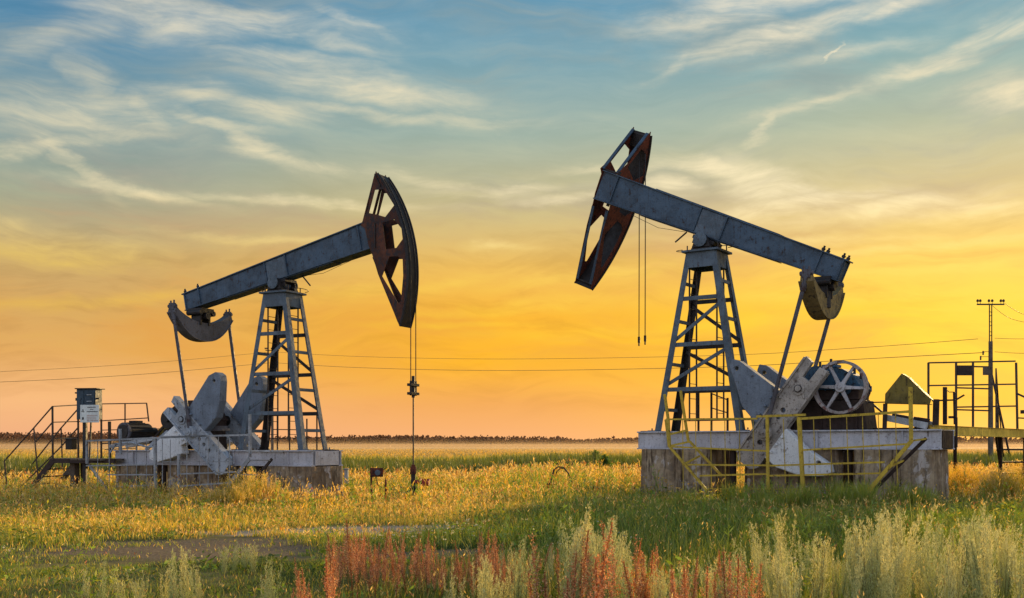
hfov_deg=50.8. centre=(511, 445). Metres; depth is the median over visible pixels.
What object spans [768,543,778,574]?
wormwood plant
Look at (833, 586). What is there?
wormwood plant
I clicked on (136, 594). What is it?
wormwood plant
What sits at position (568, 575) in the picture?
wormwood plant
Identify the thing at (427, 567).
sorrel plant
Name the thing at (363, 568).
sorrel plant
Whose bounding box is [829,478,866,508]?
grass clump
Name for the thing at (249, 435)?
fence
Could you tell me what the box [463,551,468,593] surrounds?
sorrel plant
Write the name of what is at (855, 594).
wormwood plant
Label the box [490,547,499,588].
sorrel plant
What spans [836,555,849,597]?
wormwood plant
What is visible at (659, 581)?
sorrel plant
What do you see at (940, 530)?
wormwood plant
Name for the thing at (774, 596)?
wormwood plant
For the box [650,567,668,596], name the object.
wormwood plant
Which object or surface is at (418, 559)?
sorrel plant
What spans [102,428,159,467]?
guard rail
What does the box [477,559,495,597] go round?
wormwood plant
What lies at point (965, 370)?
railing cage
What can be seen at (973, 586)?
wormwood plant
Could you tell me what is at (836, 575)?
wormwood plant
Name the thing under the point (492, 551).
sorrel plant
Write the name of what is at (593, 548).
wormwood plant
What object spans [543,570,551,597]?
sorrel plant
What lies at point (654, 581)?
wormwood plant
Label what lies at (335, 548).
sorrel plant
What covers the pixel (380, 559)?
sorrel plant
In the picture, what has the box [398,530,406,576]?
sorrel plant
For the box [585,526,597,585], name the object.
wormwood plant
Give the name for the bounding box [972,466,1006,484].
grass clump
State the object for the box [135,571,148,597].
wormwood plant
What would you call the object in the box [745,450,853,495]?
foundation block
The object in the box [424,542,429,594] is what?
sorrel plant
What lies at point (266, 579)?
wormwood plant
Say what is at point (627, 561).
wormwood plant
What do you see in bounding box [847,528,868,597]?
wormwood plant
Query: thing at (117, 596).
wormwood plant
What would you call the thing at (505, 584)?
wormwood plant
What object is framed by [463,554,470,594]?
sorrel plant
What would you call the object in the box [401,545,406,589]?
sorrel plant
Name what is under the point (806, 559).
wormwood plant
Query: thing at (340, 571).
sorrel plant
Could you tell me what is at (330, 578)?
sorrel plant
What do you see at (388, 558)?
sorrel plant
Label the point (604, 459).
bush
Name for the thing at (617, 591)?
sorrel plant
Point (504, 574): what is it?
sorrel plant
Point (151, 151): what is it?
sky
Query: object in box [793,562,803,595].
wormwood plant
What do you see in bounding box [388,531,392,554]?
sorrel plant
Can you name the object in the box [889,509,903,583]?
wormwood plant
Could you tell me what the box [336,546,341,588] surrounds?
sorrel plant
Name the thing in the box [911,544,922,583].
wormwood plant
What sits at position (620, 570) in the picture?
wormwood plant
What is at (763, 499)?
grass clump
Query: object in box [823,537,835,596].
wormwood plant
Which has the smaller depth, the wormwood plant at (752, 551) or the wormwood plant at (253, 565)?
the wormwood plant at (752, 551)
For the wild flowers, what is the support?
on the ground at (158, 551)
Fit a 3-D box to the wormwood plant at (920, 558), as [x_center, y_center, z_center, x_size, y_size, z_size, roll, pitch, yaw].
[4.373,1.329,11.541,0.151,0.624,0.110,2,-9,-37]
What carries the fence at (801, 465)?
attached to the fence at (767, 464)
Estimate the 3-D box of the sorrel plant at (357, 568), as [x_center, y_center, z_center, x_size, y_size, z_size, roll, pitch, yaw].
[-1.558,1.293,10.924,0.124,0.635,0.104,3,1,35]
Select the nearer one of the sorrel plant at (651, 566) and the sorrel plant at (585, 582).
the sorrel plant at (585, 582)
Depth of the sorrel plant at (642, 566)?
8.61 m
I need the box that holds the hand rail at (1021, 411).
[1016,393,1023,418]
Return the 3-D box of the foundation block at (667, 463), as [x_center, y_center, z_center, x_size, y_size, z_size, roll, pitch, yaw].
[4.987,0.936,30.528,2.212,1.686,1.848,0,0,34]
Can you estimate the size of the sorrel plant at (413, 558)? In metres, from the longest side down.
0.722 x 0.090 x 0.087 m
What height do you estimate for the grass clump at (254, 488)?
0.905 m
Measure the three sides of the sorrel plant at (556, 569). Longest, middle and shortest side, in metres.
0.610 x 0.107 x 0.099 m
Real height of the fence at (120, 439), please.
2.050 m
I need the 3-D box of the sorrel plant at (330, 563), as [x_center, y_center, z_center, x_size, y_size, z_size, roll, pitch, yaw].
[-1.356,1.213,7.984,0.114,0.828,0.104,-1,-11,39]
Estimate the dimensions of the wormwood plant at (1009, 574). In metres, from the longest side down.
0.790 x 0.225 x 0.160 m
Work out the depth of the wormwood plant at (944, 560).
10.74 m
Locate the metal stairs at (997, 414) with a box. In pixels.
[995,368,1023,475]
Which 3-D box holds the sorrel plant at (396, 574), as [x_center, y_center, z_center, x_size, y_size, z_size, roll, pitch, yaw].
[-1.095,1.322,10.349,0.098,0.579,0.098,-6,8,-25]
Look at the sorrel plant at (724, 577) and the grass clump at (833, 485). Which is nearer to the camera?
the sorrel plant at (724, 577)
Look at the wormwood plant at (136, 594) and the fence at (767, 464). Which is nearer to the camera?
the wormwood plant at (136, 594)
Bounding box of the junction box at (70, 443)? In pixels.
[65,438,77,449]
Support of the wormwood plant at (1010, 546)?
on the ground at (158, 551)
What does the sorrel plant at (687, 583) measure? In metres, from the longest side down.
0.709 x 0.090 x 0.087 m
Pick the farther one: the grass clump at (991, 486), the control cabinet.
the control cabinet
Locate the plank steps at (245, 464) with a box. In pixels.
[219,450,283,493]
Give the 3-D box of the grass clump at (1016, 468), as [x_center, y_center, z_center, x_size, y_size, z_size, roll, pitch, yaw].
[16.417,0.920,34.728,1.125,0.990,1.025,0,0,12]
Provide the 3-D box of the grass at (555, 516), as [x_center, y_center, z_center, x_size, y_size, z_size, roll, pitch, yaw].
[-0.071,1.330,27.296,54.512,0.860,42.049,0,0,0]
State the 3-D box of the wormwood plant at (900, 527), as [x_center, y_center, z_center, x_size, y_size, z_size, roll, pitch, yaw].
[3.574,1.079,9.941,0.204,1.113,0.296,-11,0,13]
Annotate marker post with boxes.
[344,469,348,486]
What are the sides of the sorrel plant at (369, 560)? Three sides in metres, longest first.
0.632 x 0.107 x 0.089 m
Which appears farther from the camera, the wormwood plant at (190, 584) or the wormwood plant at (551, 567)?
the wormwood plant at (551, 567)
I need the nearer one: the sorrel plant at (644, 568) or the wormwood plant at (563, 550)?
the sorrel plant at (644, 568)
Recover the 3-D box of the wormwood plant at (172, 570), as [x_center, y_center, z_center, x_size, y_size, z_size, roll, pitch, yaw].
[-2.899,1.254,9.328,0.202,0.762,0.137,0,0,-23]
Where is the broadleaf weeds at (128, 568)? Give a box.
[0,465,1023,597]
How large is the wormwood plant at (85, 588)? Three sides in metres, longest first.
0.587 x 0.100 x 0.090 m
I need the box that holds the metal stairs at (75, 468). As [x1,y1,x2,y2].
[4,403,148,491]
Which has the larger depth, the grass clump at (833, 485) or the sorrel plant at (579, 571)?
the grass clump at (833, 485)
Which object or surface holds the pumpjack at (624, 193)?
on the foundation block at (838, 456)
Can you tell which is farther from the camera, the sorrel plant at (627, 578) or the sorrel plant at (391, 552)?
the sorrel plant at (391, 552)
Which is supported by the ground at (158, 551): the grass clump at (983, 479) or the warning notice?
the grass clump at (983, 479)
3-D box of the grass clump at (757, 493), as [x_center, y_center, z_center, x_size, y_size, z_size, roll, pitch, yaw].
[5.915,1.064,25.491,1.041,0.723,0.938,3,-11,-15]
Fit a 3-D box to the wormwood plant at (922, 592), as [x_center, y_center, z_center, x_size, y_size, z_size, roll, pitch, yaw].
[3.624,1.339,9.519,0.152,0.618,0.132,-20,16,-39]
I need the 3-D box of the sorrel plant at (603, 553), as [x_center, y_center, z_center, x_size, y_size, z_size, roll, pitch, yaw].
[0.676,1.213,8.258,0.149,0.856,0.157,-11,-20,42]
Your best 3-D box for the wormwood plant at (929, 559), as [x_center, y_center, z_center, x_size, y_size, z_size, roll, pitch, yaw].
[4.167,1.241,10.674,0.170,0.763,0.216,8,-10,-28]
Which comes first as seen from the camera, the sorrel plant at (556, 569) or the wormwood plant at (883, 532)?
the sorrel plant at (556, 569)
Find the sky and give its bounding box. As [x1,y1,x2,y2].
[0,0,1023,444]
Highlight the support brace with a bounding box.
[868,437,927,493]
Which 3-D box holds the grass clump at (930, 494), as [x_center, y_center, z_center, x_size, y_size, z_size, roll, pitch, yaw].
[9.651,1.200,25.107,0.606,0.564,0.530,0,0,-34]
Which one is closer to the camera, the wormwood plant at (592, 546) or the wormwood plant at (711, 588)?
the wormwood plant at (711, 588)
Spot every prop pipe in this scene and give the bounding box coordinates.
[159,465,167,491]
[237,466,247,483]
[254,466,263,490]
[727,450,736,490]
[842,450,853,491]
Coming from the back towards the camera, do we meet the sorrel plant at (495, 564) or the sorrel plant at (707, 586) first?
the sorrel plant at (495, 564)
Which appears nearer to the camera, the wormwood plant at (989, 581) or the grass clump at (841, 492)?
the wormwood plant at (989, 581)
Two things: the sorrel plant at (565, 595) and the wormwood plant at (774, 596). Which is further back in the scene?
the wormwood plant at (774, 596)
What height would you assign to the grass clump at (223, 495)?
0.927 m
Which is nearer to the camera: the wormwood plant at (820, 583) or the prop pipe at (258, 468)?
the wormwood plant at (820, 583)
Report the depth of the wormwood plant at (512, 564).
11.18 m
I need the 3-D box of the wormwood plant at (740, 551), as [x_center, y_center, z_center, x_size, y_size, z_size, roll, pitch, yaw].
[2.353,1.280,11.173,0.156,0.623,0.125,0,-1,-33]
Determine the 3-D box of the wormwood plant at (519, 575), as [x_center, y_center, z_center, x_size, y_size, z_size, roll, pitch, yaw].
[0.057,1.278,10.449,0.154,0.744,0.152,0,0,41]
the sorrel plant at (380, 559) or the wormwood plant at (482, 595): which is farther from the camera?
the sorrel plant at (380, 559)
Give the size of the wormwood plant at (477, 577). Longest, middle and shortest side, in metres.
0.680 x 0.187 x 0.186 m
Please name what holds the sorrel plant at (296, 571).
on the ground at (158, 551)
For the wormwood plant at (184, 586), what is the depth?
8.97 m
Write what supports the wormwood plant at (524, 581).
on the ground at (158, 551)
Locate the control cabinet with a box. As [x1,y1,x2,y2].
[75,388,104,489]
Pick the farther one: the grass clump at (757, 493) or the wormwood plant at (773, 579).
the grass clump at (757, 493)
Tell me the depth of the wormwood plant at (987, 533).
11.87 m
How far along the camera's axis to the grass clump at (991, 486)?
27.18 m
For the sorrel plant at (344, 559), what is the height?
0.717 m
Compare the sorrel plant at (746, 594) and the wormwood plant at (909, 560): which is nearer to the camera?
the sorrel plant at (746, 594)
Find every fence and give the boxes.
[85,429,205,489]
[160,414,251,491]
[664,414,805,491]
[769,387,912,489]
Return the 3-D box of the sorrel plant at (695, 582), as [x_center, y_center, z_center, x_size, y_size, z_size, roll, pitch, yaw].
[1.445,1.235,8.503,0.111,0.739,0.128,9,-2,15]
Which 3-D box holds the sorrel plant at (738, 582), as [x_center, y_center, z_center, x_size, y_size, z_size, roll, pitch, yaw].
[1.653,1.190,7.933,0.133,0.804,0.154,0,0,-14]
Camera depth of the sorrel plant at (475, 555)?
10.70 m
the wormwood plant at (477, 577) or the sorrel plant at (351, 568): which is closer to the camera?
the wormwood plant at (477, 577)
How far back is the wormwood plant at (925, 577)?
10.06 m
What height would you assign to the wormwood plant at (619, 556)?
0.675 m
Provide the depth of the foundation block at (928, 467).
26.60 m
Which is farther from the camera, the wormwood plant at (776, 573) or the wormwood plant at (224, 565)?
the wormwood plant at (224, 565)
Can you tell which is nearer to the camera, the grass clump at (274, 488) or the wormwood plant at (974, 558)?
the wormwood plant at (974, 558)
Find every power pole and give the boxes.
[264,348,279,449]
[976,299,1009,461]
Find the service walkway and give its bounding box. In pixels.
[850,425,1023,474]
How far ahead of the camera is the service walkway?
31.00 m
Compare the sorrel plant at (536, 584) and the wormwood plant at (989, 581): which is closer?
the sorrel plant at (536, 584)
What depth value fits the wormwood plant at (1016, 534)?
11.87 m
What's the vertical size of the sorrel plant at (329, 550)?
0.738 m
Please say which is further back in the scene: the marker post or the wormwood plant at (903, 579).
the marker post
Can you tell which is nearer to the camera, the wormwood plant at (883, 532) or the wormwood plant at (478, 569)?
the wormwood plant at (478, 569)
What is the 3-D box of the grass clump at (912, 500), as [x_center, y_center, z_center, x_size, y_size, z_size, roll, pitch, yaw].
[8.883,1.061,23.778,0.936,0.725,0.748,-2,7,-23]
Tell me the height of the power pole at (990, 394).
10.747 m
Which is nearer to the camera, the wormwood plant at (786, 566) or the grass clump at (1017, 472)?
the wormwood plant at (786, 566)
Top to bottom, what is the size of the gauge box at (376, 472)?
1.185 m
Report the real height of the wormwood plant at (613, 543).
1.038 m
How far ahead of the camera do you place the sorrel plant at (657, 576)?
8.60 m
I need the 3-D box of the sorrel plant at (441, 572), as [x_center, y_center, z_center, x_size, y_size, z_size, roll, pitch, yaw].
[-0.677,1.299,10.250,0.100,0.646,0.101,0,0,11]
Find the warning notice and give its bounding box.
[80,405,98,422]
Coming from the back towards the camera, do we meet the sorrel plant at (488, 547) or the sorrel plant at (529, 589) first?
the sorrel plant at (488, 547)
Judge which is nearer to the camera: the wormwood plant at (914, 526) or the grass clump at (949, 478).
the wormwood plant at (914, 526)
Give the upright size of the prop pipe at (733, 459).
1.407 m
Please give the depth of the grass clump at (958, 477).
31.83 m
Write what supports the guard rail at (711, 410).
attached to the pumpjack at (624, 193)
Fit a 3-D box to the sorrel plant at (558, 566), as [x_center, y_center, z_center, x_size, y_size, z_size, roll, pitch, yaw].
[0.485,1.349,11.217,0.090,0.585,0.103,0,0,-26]
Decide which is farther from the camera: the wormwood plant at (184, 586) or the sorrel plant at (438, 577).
the sorrel plant at (438, 577)
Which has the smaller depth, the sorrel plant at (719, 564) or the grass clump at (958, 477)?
the sorrel plant at (719, 564)
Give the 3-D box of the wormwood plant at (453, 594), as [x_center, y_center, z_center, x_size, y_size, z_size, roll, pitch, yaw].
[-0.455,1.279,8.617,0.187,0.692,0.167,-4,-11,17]
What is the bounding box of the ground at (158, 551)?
[0,446,1023,597]
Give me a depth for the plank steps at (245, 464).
33.19 m
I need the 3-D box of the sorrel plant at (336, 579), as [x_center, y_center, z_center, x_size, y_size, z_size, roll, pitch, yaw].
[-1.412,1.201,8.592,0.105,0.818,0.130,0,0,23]
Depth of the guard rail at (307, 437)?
35.27 m
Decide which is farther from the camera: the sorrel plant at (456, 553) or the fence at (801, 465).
the fence at (801, 465)
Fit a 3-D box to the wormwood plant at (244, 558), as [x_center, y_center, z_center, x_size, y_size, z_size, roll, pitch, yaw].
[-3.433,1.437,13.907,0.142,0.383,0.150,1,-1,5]
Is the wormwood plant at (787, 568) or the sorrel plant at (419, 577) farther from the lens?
the sorrel plant at (419, 577)
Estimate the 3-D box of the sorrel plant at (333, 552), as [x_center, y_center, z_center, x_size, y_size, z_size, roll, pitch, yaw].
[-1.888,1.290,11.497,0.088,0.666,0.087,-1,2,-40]
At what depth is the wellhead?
32.18 m
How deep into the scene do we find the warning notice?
36.38 m
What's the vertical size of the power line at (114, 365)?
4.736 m
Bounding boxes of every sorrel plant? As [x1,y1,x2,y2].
[293,560,302,596]
[295,569,303,597]
[299,567,310,597]
[307,582,311,597]
[321,554,337,597]
[322,554,336,596]
[325,533,335,570]
[327,553,337,597]
[328,546,340,597]
[331,536,336,593]
[333,536,337,580]
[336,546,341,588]
[336,552,344,596]
[338,535,348,594]
[343,518,355,597]
[346,530,357,596]
[348,544,354,593]
[352,531,360,597]
[352,539,358,596]
[353,542,361,597]
[358,536,365,585]
[360,551,366,595]
[363,558,370,594]
[366,565,371,596]
[367,535,374,567]
[368,549,378,597]
[373,543,380,592]
[374,548,382,591]
[379,535,391,597]
[379,548,390,597]
[382,529,392,576]
[387,548,394,582]
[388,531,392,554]
[388,538,395,580]
[389,559,394,589]
[393,555,400,597]
[393,558,401,597]
[394,540,407,596]
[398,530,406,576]
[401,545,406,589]
[409,539,417,597]
[411,531,422,596]
[413,546,418,597]
[418,543,424,592]
[418,565,421,593]
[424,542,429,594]
[425,541,431,592]
[425,546,431,591]
[431,553,435,594]
[437,564,440,592]
[438,550,446,590]
[440,569,447,597]
[450,559,456,595]
[452,542,460,597]
[455,557,464,596]
[457,560,466,596]
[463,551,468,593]
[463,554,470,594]
[468,563,474,596]
[473,554,480,596]
[475,531,480,581]
[476,549,485,579]
[479,531,484,561]
[481,530,495,594]
[489,533,498,587]
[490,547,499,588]
[494,546,500,589]
[500,554,505,588]
[501,557,507,592]
[526,570,538,597]
[528,532,546,597]
[541,544,550,576]
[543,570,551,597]
[553,548,560,588]
[555,567,562,597]
[562,576,571,597]
[566,552,577,597]
[570,528,583,596]
[577,533,593,597]
[579,529,594,597]
[590,554,607,597]
[595,518,615,597]
[597,549,611,597]
[598,521,608,590]
[605,538,617,597]
[606,540,622,597]
[620,559,638,597]
[626,538,643,597]
[631,534,644,597]
[636,556,649,597]
[638,552,645,597]
[640,567,650,597]
[641,550,654,597]
[646,546,658,597]
[656,561,663,597]
[666,569,676,597]
[669,570,678,597]
[675,562,689,597]
[677,569,688,597]
[684,560,690,597]
[689,557,700,597]
[689,574,698,597]
[700,566,710,597]
[711,569,720,597]
[716,550,722,593]
[718,550,733,597]
[726,554,735,597]
[730,554,746,597]
[738,562,749,597]
[749,561,758,597]
[755,562,764,597]
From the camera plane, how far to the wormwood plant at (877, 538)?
10.27 m
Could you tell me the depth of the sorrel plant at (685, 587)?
7.86 m
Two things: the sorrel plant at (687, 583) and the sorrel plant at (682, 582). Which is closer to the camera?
the sorrel plant at (682, 582)
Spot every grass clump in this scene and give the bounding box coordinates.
[202,487,227,503]
[211,477,242,503]
[216,466,270,503]
[223,481,251,506]
[226,472,271,503]
[230,480,265,505]
[252,474,290,503]
[278,487,298,505]
[672,488,691,506]
[674,489,698,502]
[716,481,744,501]
[721,482,758,506]
[746,477,786,503]
[754,490,773,508]
[772,481,810,508]
[793,481,824,508]
[795,483,823,497]
[815,476,849,501]
[828,487,840,503]
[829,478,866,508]
[829,481,861,495]
[846,479,874,503]
[847,478,891,508]
[883,477,917,500]
[897,486,913,503]
[899,481,932,507]
[907,485,943,507]
[922,486,942,501]
[928,489,946,502]
[948,462,959,481]
[948,473,964,491]
[949,461,987,490]
[958,466,984,485]
[969,471,997,496]
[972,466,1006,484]
[975,466,1020,497]
[977,471,1018,495]
[978,474,1009,500]
[987,466,1023,499]
[1002,464,1023,484]
[1007,463,1023,476]
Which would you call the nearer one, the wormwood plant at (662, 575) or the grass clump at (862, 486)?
the wormwood plant at (662, 575)
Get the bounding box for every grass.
[0,448,1022,460]
[0,455,1023,597]
[0,471,1023,597]
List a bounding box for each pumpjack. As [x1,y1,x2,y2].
[110,172,418,474]
[574,127,964,475]
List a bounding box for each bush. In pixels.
[588,449,598,462]
[596,454,617,471]
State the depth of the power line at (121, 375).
102.94 m
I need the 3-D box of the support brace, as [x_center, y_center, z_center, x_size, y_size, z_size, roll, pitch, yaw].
[8.992,0.568,25.476,1.498,1.561,0.450,0,0,33]
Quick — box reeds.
[0,449,1022,479]
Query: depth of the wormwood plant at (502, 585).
8.80 m
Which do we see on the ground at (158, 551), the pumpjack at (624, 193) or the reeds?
the reeds
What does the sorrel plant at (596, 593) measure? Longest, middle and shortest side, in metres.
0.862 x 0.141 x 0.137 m
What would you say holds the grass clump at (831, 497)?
on the ground at (158, 551)
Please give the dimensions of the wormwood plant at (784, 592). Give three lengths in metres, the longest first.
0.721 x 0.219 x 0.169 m
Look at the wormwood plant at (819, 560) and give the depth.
11.34 m
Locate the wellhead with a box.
[407,464,429,497]
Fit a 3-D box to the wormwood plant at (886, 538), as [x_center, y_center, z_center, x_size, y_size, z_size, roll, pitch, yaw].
[3.640,1.109,10.525,0.273,1.034,0.254,1,11,18]
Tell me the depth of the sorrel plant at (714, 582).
8.68 m
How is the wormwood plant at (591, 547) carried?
on the ground at (158, 551)
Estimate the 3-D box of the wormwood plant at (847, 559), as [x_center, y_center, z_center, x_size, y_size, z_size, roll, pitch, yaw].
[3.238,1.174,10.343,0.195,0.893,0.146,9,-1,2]
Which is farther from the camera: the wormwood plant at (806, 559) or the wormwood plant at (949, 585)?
the wormwood plant at (806, 559)
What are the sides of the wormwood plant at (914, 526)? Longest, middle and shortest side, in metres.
1.201 x 0.359 x 0.253 m
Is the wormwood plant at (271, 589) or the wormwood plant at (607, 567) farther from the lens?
the wormwood plant at (271, 589)
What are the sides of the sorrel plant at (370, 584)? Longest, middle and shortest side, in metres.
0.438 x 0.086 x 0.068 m
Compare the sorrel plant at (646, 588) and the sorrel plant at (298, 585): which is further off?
the sorrel plant at (298, 585)
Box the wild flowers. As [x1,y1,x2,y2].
[2,470,976,588]
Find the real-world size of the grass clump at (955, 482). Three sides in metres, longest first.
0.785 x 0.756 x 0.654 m
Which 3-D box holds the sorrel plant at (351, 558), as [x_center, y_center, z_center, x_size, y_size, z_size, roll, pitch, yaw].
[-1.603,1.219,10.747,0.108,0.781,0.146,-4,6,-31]
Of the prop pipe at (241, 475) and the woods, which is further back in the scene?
the woods
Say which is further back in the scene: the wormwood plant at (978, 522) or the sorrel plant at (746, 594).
the wormwood plant at (978, 522)
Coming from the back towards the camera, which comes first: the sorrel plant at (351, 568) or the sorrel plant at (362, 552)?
the sorrel plant at (362, 552)
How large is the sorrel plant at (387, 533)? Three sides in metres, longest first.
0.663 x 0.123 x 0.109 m
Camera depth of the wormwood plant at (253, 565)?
13.39 m
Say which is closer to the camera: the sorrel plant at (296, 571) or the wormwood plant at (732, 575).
the wormwood plant at (732, 575)
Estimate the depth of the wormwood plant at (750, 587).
9.33 m
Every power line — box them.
[0,352,265,371]
[7,364,251,381]
[281,339,972,358]
[284,352,984,370]
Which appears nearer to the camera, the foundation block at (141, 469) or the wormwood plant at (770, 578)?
the wormwood plant at (770, 578)
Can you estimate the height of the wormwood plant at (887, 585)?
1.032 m
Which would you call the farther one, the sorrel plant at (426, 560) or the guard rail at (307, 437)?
the guard rail at (307, 437)
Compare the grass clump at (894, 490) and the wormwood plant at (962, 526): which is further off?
the grass clump at (894, 490)
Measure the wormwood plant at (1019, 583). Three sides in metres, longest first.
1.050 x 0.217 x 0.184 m
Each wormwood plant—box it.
[81,571,89,597]
[97,559,115,597]
[113,567,125,597]
[127,575,140,597]
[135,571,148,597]
[159,571,171,597]
[165,546,189,597]
[166,548,188,597]
[180,547,199,597]
[194,566,202,597]
[218,546,230,575]
[229,541,239,571]
[241,544,251,569]
[247,544,257,575]
[260,565,272,597]
[264,557,281,597]
[443,565,465,597]
[471,556,490,597]
[477,553,493,596]
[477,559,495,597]
[480,583,486,597]
[486,569,504,597]
[497,565,517,597]
[507,542,514,591]
[511,534,539,597]
[511,543,525,597]
[544,562,553,594]
[546,546,553,586]
[547,555,554,591]
[557,520,577,589]
[558,516,581,597]
[559,503,591,597]
[564,561,587,597]
[576,517,612,597]
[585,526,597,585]
[588,522,610,595]
[589,532,598,575]
[593,518,627,581]
[595,516,618,597]
[605,515,630,596]
[616,535,624,588]
[616,569,624,596]
[619,551,632,597]
[620,565,630,597]
[624,540,634,586]
[648,570,662,597]
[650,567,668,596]
[651,567,675,597]
[678,564,693,597]
[686,564,693,594]
[694,559,717,597]
[699,554,715,596]
[717,576,722,597]
[721,538,747,597]
[732,540,745,585]
[747,574,754,597]
[748,544,761,578]
[749,522,769,587]
[752,546,767,597]
[763,578,780,597]
[765,548,776,597]
[765,561,778,597]
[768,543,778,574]
[769,514,789,574]
[769,539,802,597]
[773,558,783,597]
[774,511,796,591]
[776,549,791,596]
[777,543,799,597]
[781,562,804,597]
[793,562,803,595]
[796,531,816,592]
[806,531,830,597]
[813,542,829,596]
[814,549,830,575]
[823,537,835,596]
[830,558,840,597]
[833,561,843,596]
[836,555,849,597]
[840,524,859,594]
[841,516,865,596]
[846,544,864,597]
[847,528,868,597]
[850,515,888,597]
[852,509,889,597]
[855,525,876,595]
[859,518,878,594]
[863,515,885,590]
[871,524,902,597]
[875,515,890,587]
[876,510,900,587]
[877,530,903,597]
[884,505,914,597]
[885,504,938,595]
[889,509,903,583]
[893,529,915,597]
[894,529,913,595]
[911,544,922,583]
[911,568,925,597]
[913,544,923,586]
[914,516,932,582]
[920,521,949,597]
[921,536,941,595]
[922,572,928,597]
[931,523,944,581]
[931,524,953,581]
[937,561,956,597]
[939,529,960,595]
[943,556,969,597]
[944,536,966,597]
[948,529,961,583]
[954,518,972,591]
[956,515,979,595]
[959,515,972,582]
[964,530,997,597]
[966,500,990,597]
[967,506,1003,597]
[969,516,1000,597]
[974,511,994,573]
[974,514,1002,592]
[991,526,1017,596]
[992,536,1017,597]
[996,525,1009,587]
[998,520,1018,591]
[1003,526,1023,594]
[1008,524,1023,597]
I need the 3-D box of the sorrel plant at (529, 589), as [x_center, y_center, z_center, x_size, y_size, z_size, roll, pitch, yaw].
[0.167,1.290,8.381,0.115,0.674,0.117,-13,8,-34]
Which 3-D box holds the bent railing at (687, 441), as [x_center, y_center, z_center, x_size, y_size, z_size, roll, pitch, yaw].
[4.769,-0.145,28.391,1.507,2.678,0.460,0,0,34]
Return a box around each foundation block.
[116,465,167,492]
[167,465,246,496]
[266,466,342,499]
[641,449,729,495]
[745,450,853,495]
[853,450,948,500]
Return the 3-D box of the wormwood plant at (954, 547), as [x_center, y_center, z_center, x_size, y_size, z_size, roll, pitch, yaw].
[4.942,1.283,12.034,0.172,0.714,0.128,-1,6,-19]
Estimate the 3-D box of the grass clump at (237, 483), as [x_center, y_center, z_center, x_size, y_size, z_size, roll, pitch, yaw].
[-7.471,1.180,30.227,1.551,1.253,1.398,0,0,17]
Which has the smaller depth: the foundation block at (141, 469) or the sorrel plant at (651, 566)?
the sorrel plant at (651, 566)
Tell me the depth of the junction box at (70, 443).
37.55 m
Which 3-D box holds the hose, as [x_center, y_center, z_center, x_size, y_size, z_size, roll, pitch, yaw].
[1.407,1.078,33.050,0.949,0.928,0.360,0,0,0]
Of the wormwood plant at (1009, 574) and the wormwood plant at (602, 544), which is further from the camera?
the wormwood plant at (1009, 574)
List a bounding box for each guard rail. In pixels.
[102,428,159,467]
[270,416,320,449]
[687,393,734,430]
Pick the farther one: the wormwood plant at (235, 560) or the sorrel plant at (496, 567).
the wormwood plant at (235, 560)
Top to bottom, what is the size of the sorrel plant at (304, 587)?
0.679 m
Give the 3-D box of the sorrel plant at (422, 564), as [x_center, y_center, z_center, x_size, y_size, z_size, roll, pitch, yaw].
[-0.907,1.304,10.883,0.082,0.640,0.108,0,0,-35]
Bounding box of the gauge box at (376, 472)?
[370,468,399,498]
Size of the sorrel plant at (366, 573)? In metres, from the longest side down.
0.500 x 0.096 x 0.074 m
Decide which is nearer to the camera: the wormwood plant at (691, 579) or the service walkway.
the wormwood plant at (691, 579)
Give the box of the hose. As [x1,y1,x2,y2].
[545,466,571,487]
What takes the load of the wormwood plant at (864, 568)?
on the ground at (158, 551)
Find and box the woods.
[0,431,1022,447]
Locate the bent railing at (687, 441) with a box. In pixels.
[663,390,721,491]
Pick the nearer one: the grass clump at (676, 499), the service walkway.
the grass clump at (676, 499)
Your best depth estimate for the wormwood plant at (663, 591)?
8.40 m
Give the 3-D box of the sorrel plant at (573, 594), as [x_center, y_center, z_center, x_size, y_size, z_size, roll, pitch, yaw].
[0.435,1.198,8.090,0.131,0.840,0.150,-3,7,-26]
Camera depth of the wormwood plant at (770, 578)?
10.58 m
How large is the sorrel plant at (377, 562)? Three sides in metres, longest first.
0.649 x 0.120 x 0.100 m
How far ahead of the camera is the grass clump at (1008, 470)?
27.38 m
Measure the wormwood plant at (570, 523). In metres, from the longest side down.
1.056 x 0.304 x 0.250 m
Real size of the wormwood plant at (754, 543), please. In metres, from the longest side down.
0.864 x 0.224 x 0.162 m
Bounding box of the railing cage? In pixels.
[927,360,1018,428]
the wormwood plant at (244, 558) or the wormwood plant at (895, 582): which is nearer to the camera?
the wormwood plant at (895, 582)
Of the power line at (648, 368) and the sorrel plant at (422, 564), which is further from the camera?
the power line at (648, 368)
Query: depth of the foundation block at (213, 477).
35.29 m
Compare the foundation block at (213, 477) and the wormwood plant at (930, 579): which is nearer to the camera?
the wormwood plant at (930, 579)
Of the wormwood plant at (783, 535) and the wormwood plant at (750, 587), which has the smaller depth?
the wormwood plant at (750, 587)
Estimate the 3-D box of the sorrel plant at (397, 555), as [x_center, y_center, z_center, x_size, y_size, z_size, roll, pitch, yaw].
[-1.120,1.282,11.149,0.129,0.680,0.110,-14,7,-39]
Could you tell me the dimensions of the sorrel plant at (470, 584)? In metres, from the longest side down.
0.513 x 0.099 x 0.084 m
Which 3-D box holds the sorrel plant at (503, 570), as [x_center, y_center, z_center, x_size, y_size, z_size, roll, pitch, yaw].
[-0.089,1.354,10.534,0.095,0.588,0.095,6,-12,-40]
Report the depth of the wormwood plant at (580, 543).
8.29 m
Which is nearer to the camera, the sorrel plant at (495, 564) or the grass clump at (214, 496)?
the sorrel plant at (495, 564)

